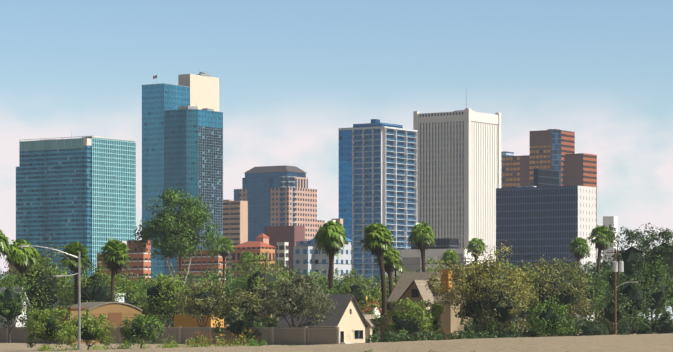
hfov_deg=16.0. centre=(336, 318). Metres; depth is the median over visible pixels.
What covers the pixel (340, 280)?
tree
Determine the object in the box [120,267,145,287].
tree
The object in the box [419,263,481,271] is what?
tree
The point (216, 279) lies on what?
tree
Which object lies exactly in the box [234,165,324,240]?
postmodern tower
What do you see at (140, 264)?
brick apartments
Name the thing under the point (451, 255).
palm
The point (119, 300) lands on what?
pale blue building
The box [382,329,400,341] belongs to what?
hedge bush
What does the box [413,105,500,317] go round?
white tower
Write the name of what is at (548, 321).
bushy tree
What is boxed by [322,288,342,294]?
round tree
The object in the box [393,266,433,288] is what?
tree
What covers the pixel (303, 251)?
blue roof building
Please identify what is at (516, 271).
tree
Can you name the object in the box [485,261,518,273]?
tree
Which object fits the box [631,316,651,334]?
shrub
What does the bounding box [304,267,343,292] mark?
tree
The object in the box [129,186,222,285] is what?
eucalyptus tree
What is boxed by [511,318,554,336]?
shrub
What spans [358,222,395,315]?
palm
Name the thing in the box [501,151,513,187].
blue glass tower
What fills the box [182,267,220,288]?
tree
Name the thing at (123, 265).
palm
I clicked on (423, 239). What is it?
palm
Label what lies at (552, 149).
brown tower
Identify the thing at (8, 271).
tree
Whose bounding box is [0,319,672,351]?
ground
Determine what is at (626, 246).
tree
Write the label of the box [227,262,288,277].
tree
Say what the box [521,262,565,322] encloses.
tree
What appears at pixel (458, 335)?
hedge bush
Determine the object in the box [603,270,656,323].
round tree
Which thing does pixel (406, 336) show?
hedge bush
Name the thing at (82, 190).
teal tower
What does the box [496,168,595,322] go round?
dark tower block
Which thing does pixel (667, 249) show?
eucalyptus tree
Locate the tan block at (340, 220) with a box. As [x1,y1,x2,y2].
[331,218,342,225]
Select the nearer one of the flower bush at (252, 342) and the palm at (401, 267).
the flower bush at (252, 342)
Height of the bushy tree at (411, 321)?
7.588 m
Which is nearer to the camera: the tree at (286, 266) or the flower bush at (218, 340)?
the flower bush at (218, 340)
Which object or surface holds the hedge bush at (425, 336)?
on the ground
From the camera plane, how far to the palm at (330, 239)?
418.63 m
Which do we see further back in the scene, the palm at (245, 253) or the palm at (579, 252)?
the palm at (245, 253)
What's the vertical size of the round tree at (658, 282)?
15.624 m
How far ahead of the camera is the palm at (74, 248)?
416.20 m
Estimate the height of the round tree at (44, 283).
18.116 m
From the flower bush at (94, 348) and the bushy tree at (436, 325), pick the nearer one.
the flower bush at (94, 348)
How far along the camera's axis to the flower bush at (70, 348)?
210.80 m
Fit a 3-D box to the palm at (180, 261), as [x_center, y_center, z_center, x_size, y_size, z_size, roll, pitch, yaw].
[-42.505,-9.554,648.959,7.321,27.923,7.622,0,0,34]
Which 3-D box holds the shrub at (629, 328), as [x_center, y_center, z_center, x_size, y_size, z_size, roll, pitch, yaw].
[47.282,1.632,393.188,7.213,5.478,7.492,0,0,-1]
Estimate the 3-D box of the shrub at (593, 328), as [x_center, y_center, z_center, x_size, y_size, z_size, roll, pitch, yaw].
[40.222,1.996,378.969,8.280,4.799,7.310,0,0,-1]
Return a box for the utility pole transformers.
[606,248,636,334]
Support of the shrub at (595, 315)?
on the ground
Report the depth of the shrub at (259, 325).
407.24 m
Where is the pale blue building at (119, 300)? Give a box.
[53,293,125,320]
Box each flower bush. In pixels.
[36,343,62,350]
[58,343,77,350]
[64,344,111,350]
[111,339,131,348]
[133,333,174,348]
[162,338,194,347]
[181,332,210,346]
[193,327,228,346]
[215,327,260,345]
[246,338,268,345]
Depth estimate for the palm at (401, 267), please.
520.08 m
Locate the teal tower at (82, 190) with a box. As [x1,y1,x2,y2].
[16,131,135,321]
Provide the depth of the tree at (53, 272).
617.69 m
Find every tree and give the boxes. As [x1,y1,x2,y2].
[0,266,24,283]
[0,270,32,311]
[0,272,37,342]
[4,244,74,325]
[6,270,68,309]
[11,259,65,316]
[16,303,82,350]
[36,279,73,319]
[56,256,144,306]
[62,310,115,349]
[89,273,131,292]
[114,271,162,324]
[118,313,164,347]
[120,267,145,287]
[120,278,165,324]
[127,268,194,326]
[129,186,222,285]
[129,274,153,315]
[156,284,195,326]
[164,272,194,285]
[174,278,238,326]
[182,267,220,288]
[184,273,213,314]
[198,265,240,312]
[199,273,240,326]
[216,258,258,285]
[220,287,280,325]
[222,265,275,322]
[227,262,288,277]
[232,251,291,315]
[253,273,338,327]
[256,263,297,316]
[266,261,292,317]
[276,268,326,293]
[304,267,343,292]
[317,270,368,290]
[319,274,373,294]
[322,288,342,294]
[333,268,381,314]
[340,273,377,292]
[362,282,381,314]
[366,277,398,316]
[366,298,436,338]
[368,270,394,307]
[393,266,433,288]
[398,257,441,274]
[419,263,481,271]
[421,299,445,334]
[425,239,548,334]
[453,290,489,334]
[472,276,531,334]
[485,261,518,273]
[493,261,533,315]
[504,263,550,336]
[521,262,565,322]
[523,255,597,335]
[524,295,581,336]
[539,260,584,279]
[551,259,602,308]
[557,254,595,277]
[567,274,609,319]
[569,261,610,319]
[579,244,618,319]
[588,288,641,334]
[591,248,646,309]
[600,237,649,281]
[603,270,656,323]
[604,224,653,333]
[621,239,667,319]
[626,255,672,333]
[631,223,672,314]
[646,242,672,313]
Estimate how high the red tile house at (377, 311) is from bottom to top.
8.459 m
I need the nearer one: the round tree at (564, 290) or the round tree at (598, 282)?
the round tree at (564, 290)
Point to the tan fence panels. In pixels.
(289, 336)
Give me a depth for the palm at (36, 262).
597.17 m
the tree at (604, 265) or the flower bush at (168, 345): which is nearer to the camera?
the flower bush at (168, 345)
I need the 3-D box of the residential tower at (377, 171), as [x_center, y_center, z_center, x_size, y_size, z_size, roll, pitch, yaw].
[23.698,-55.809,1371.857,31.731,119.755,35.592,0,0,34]
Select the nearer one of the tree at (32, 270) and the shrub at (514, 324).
the shrub at (514, 324)
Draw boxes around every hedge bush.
[365,331,387,342]
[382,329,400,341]
[399,331,418,340]
[412,330,433,340]
[429,329,447,339]
[441,330,465,339]
[448,330,474,339]
[467,329,491,338]
[482,331,508,337]
[492,328,514,337]
[510,331,531,337]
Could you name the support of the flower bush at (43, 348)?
on the ground
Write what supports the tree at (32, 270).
on the ground
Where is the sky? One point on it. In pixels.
(291, 74)
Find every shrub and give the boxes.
[213,308,261,344]
[251,315,268,326]
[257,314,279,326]
[457,318,482,337]
[473,315,519,334]
[499,317,527,335]
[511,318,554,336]
[549,314,580,336]
[566,317,613,335]
[584,308,617,335]
[604,314,646,334]
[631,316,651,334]
[634,309,672,333]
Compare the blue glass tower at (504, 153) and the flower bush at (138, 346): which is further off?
the blue glass tower at (504, 153)
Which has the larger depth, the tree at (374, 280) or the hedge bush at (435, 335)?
the tree at (374, 280)
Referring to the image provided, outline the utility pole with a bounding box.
[262,258,271,314]
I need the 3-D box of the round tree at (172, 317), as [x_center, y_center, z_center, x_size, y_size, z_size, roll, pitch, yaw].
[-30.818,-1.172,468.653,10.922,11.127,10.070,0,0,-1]
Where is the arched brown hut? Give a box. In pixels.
[57,302,141,343]
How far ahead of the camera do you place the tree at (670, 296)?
496.62 m
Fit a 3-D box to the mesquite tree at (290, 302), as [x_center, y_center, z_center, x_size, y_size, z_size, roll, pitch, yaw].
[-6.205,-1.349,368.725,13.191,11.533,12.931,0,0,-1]
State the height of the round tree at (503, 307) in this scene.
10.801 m
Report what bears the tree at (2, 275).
on the ground
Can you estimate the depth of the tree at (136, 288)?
524.70 m
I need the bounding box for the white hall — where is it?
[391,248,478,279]
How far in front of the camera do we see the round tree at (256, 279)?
468.30 m
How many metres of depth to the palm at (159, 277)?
519.03 m
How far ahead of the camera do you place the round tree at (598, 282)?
439.45 m
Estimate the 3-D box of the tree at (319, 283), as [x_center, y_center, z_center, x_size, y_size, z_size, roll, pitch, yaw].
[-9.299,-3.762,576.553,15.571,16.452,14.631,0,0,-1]
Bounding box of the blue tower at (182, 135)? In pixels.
[142,72,222,324]
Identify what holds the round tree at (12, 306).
on the ground
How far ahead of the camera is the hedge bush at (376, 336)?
351.49 m
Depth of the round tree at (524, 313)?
419.15 m
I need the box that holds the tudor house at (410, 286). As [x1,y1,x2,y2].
[363,270,471,342]
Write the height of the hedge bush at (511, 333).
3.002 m
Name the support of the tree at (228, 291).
on the ground
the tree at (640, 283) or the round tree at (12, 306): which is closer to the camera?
the round tree at (12, 306)
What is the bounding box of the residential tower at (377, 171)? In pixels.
[339,119,417,287]
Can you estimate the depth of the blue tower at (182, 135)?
1518.28 m
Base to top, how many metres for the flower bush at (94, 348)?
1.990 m
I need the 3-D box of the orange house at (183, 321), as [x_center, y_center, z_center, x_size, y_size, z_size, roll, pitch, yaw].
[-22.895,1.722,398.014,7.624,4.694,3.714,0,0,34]
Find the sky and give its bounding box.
[0,0,672,318]
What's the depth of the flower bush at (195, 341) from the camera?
215.09 m
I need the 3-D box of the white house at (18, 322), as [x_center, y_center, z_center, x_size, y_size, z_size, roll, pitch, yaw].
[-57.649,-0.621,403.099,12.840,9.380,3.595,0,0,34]
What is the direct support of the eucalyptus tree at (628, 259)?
on the ground
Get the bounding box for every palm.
[0,230,12,258]
[3,238,39,286]
[26,250,45,272]
[58,241,92,303]
[96,238,132,301]
[107,253,129,286]
[153,272,172,326]
[176,254,181,279]
[214,235,234,284]
[239,251,254,272]
[312,220,348,293]
[320,246,345,288]
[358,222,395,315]
[374,246,401,294]
[392,259,404,284]
[406,221,436,271]
[440,249,459,267]
[465,238,485,267]
[567,236,589,274]
[585,225,615,316]
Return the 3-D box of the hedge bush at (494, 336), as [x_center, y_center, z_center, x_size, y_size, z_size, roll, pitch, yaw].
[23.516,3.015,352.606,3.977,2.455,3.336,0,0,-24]
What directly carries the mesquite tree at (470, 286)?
on the ground
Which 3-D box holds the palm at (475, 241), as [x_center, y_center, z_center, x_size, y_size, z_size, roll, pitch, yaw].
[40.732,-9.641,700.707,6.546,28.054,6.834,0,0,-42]
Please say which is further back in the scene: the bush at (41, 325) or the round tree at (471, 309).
the round tree at (471, 309)
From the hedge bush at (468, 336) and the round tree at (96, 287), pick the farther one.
the round tree at (96, 287)
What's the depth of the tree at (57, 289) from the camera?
542.74 m
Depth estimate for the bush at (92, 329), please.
303.04 m
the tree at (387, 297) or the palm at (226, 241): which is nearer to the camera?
the tree at (387, 297)
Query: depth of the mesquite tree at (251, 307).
382.07 m
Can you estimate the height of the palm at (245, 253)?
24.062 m
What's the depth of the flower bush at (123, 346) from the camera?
219.35 m
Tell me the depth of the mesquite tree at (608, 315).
330.24 m
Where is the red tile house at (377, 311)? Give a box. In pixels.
[362,296,381,317]
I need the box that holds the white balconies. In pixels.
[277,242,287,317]
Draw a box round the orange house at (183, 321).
[174,315,223,326]
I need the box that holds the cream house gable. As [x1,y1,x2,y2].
[276,294,368,343]
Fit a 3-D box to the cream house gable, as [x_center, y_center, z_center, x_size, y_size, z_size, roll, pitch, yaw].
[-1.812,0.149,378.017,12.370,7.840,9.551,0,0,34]
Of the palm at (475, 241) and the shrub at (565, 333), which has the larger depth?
the palm at (475, 241)
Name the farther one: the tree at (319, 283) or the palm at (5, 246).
the tree at (319, 283)
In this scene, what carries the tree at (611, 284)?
on the ground
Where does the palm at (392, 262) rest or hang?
on the ground
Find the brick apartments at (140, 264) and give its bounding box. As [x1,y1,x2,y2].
[97,240,150,284]
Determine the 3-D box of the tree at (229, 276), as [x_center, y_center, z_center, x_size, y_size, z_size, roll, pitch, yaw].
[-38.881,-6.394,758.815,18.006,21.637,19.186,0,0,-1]
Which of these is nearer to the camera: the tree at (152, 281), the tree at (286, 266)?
the tree at (152, 281)
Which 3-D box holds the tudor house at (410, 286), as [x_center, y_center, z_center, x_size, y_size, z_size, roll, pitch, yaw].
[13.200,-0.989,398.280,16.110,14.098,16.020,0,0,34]
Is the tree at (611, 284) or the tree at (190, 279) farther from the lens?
the tree at (190, 279)
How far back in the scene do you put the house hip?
423.27 m
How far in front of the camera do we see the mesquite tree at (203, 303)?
386.39 m
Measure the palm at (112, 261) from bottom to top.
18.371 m
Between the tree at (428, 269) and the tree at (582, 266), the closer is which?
the tree at (428, 269)
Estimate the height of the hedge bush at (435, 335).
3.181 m
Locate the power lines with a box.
[41,250,672,267]
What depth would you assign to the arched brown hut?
388.33 m
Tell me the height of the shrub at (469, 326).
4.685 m
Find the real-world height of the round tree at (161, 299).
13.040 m
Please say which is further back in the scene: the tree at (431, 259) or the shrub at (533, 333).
the tree at (431, 259)
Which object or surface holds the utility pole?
on the ground
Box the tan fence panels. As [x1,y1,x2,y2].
[0,326,339,344]
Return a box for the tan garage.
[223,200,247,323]
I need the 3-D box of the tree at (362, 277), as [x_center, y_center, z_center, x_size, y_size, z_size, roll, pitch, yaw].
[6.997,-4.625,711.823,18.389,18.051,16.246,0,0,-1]
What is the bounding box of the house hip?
[537,312,582,336]
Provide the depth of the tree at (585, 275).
557.36 m
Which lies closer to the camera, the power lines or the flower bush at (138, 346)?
the flower bush at (138, 346)
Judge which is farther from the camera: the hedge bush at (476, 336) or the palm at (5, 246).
the palm at (5, 246)
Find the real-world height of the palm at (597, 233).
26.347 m
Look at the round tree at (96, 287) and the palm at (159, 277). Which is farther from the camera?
the palm at (159, 277)
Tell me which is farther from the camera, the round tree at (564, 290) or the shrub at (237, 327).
the round tree at (564, 290)
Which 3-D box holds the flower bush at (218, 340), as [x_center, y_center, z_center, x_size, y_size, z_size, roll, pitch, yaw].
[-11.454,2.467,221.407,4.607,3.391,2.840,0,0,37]
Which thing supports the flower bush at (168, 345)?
on the ground
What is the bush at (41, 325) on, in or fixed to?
on the ground
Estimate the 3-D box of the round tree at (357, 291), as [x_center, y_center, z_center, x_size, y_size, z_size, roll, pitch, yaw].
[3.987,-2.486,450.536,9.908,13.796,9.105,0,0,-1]
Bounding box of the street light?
[18,245,80,349]
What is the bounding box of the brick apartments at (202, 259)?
[177,250,225,326]
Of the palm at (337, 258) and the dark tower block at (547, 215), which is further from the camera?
the dark tower block at (547, 215)
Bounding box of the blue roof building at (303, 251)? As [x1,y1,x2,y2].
[293,236,351,287]
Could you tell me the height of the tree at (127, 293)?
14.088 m
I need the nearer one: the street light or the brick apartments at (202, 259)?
the street light
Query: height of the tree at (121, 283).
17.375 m
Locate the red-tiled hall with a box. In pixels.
[232,233,276,322]
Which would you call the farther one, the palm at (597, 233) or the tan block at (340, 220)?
the tan block at (340, 220)
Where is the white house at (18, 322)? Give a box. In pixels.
[0,287,29,327]
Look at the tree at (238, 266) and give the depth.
668.30 m
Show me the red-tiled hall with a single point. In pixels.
(259, 245)
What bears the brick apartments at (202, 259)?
on the ground
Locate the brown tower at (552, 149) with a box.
[502,129,596,262]
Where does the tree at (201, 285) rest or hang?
on the ground
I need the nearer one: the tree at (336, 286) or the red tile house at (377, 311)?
the red tile house at (377, 311)
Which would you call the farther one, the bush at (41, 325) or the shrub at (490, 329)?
the shrub at (490, 329)
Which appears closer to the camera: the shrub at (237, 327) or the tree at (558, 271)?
the shrub at (237, 327)
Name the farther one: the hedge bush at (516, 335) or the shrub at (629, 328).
the shrub at (629, 328)
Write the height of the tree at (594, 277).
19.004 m
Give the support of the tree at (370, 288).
on the ground
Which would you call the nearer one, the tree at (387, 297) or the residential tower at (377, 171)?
the tree at (387, 297)
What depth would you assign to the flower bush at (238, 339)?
218.19 m
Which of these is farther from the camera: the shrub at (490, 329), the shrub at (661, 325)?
the shrub at (661, 325)
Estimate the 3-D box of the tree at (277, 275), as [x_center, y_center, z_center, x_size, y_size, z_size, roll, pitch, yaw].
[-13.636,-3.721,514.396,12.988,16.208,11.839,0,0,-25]

